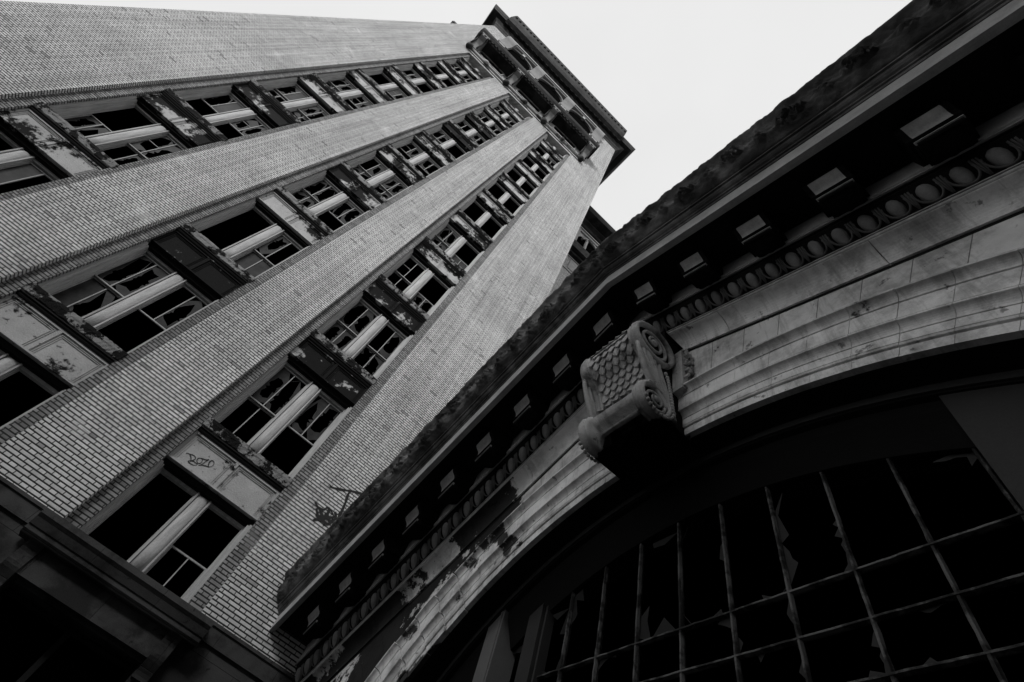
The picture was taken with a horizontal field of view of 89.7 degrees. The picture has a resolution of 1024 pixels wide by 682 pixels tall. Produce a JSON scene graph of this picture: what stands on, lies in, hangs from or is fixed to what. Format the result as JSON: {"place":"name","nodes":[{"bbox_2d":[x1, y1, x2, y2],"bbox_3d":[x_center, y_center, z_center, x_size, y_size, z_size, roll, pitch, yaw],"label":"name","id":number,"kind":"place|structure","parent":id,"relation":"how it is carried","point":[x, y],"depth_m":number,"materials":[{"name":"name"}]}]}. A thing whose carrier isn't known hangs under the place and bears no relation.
{"place":"outdoors","nodes":[
{"label":"outdoors","id":0,"kind":"place"},
{"bbox_2d":[0,1,635,681],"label":"office tower","id":1,"kind":"structure","parent":0,"point":[274,291],"depth_m":12.90,"materials":[{"name":"brick"}]},
{"bbox_2d":[0,131,59,184],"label":"window","id":2,"kind":"structure","parent":1,"relation":"in","point":[16,164],"depth_m":11.14,"materials":[{"name":"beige wood"}]},
{"bbox_2d":[0,349,65,428],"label":"window","id":3,"kind":"structure","parent":1,"relation":"in","point":[9,366],"depth_m":8.90,"materials":[{"name":"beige wood"}]},
{"bbox_2d":[0,586,135,681],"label":"base window frame","id":4,"kind":"structure","parent":1,"relation":"in","point":[71,631],"depth_m":7.35,"materials":[{"name":"black metal"}]},
{"bbox_2d":[49,96,187,160],"bbox_3d":[-10.024,-5.362,13.380,2.020,2.489,0.340,42,-58,-10],"label":"window","id":5,"kind":"structure","parent":1,"relation":"in","point":[105,138],"depth_m":13.37,"materials":[{"name":"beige wood"}]},
{"bbox_2d":[38,241,218,353],"bbox_3d":[-8.022,-0.899,10.990,2.020,2.489,0.340,42,-58,-10],"label":"window","id":6,"kind":"structure","parent":1,"relation":"in","point":[168,281],"depth_m":10.93,"materials":[{"name":"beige wood"}]},
{"bbox_2d":[80,460,251,602],"bbox_3d":[-5.945,3.331,8.939,2.020,1.659,0.340,42,-58,-10],"label":"window","id":7,"kind":"structure","parent":1,"relation":"in","point":[163,540],"depth_m":8.97,"materials":[{"name":"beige wood"}]},
{"bbox_2d":[174,85,271,135],"bbox_3d":[-9.082,-7.200,16.440,2.020,2.489,0.300,42,-58,-10],"label":"window","id":8,"kind":"structure","parent":1,"relation":"in","point":[233,113],"depth_m":16.69,"materials":[{"name":"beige wood"}]},
{"bbox_2d":[191,199,308,277],"bbox_3d":[-7.093,-2.726,14.061,2.020,2.489,0.340,42,-58,-10],"label":"window","id":9,"kind":"structure","parent":1,"relation":"in","point":[253,263],"depth_m":14.06,"materials":[{"name":"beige wood"}]},
{"bbox_2d":[212,355,351,478],"bbox_3d":[-5.120,1.710,11.664,2.020,2.489,0.340,42,-58,-10],"label":"window","id":10,"kind":"structure","parent":1,"relation":"in","point":[300,402],"depth_m":11.84,"materials":[{"name":"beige wood"}]},
{"bbox_2d":[259,77,329,120],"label":"window","id":11,"kind":"structure","parent":1,"relation":"in","point":[301,100],"depth_m":19.72,"materials":[{"name":"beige wood"}]},
{"bbox_2d":[284,170,369,231],"bbox_3d":[-6.163,-4.553,17.132,2.020,2.489,0.340,42,-58,-10],"label":"window","id":12,"kind":"structure","parent":1,"relation":"in","point":[336,201],"depth_m":17.28,"materials":[{"name":"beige wood"}]},
{"bbox_2d":[318,72,373,107],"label":"window","id":13,"kind":"structure","parent":1,"relation":"in","point":[352,94],"depth_m":22.85,"materials":[{"name":"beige wood"}]},
{"bbox_2d":[317,292,412,378],"bbox_3d":[-4.191,-0.117,14.735,2.020,2.489,0.340,42,-58,-10],"label":"window","id":14,"kind":"structure","parent":1,"relation":"in","point":[358,343],"depth_m":14.77,"materials":[{"name":"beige wood"}]},
{"bbox_2d":[346,151,412,199],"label":"window","id":15,"kind":"structure","parent":1,"relation":"in","point":[383,177],"depth_m":20.40,"materials":[{"name":"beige wood"}]},
{"bbox_2d":[362,67,407,99],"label":"window","id":16,"kind":"structure","parent":1,"relation":"in","point":[392,89],"depth_m":26.00,"materials":[{"name":"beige wood"}]},
{"bbox_2d":[397,64,433,90],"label":"window","id":17,"kind":"structure","parent":1,"relation":"in","point":[419,80],"depth_m":29.14,"materials":[{"name":"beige wood"}]},
{"bbox_2d":[391,136,444,176],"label":"window","id":18,"kind":"structure","parent":1,"relation":"in","point":[420,158],"depth_m":23.58,"materials":[{"name":"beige wood"}]},
{"bbox_2d":[383,249,453,315],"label":"window","id":19,"kind":"structure","parent":1,"relation":"in","point":[411,291],"depth_m":17.86,"materials":[{"name":"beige wood"}]},
{"bbox_2d":[424,61,455,84],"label":"window","id":20,"kind":"structure","parent":1,"relation":"in","point":[443,76],"depth_m":32.30,"materials":[{"name":"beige wood"}]},
{"bbox_2d":[426,124,469,159],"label":"window","id":21,"kind":"structure","parent":1,"relation":"in","point":[449,143],"depth_m":26.62,"materials":[{"name":"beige wood"}]},
{"bbox_2d":[427,219,483,271],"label":"window","id":22,"kind":"structure","parent":1,"relation":"in","point":[452,248],"depth_m":20.94,"materials":[{"name":"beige wood"}]},
{"bbox_2d":[446,59,473,80],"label":"window","id":23,"kind":"structure","parent":1,"relation":"in","point":[453,61],"depth_m":35.38,"materials":[{"name":"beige wood"}]},
{"bbox_2d":[452,115,488,145],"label":"window","id":24,"kind":"structure","parent":1,"relation":"in","point":[471,133],"depth_m":29.85,"materials":[{"name":"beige wood"}]},
{"bbox_2d":[465,57,485,77],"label":"window","id":25,"kind":"structure","parent":1,"relation":"in","point":[468,58],"depth_m":38.11,"materials":[{"name":"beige wood"}]},
{"bbox_2d":[461,196,506,239],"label":"window","id":26,"kind":"structure","parent":1,"relation":"in","point":[486,215],"depth_m":24.32,"materials":[{"name":"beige wood"}]},
{"bbox_2d":[474,108,505,134],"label":"window","id":27,"kind":"structure","parent":1,"relation":"in","point":[490,123],"depth_m":33.03,"materials":[{"name":"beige wood"}]},
{"bbox_2d":[491,102,518,125],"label":"window","id":28,"kind":"structure","parent":1,"relation":"in","point":[506,116],"depth_m":36.10,"materials":[{"name":"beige wood"}]},
{"bbox_2d":[486,178,523,215],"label":"window","id":29,"kind":"structure","parent":1,"relation":"in","point":[505,196],"depth_m":27.46,"materials":[{"name":"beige wood"}]},
{"bbox_2d":[506,98,527,118],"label":"window","id":30,"kind":"structure","parent":1,"relation":"in","point":[507,99],"depth_m":38.81,"materials":[{"name":"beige wood"}]},
{"bbox_2d":[505,164,538,196],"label":"window","id":31,"kind":"structure","parent":1,"relation":"in","point":[522,179],"depth_m":30.71,"materials":[{"name":"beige wood"}]},
{"bbox_2d":[521,152,549,180],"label":"window","id":32,"kind":"structure","parent":1,"relation":"in","point":[535,166],"depth_m":33.90,"materials":[{"name":"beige wood"}]},
{"bbox_2d":[533,142,559,168],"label":"window","id":33,"kind":"structure","parent":1,"relation":"in","point":[546,156],"depth_m":36.91,"materials":[{"name":"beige wood"}]},
{"bbox_2d":[545,136,565,157],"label":"window","id":34,"kind":"structure","parent":1,"relation":"in","point":[554,147],"depth_m":39.47,"materials":[{"name":"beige wood"}]},
{"bbox_2d":[0,0,911,230],"label":"sky","id":35,"kind":"structure","parent":0,"point":[684,79],"materials":[{"name":"white"}]},
{"bbox_2d":[549,206,615,295],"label":"wing","id":36,"kind":"structure","parent":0,"point":[596,228],"depth_m":50.76,"materials":[{"name":"grey brick"}]},
{"bbox_2d":[269,0,1023,681],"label":"arched hall","id":37,"kind":"structure","parent":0,"point":[747,404],"depth_m":5.64,"materials":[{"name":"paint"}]},
{"bbox_2d":[472,383,1023,681],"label":"great window","id":38,"kind":"structure","parent":37,"relation":"in","point":[992,418],"depth_m":3.66,"materials":[{"name":"metal"}]}
]}

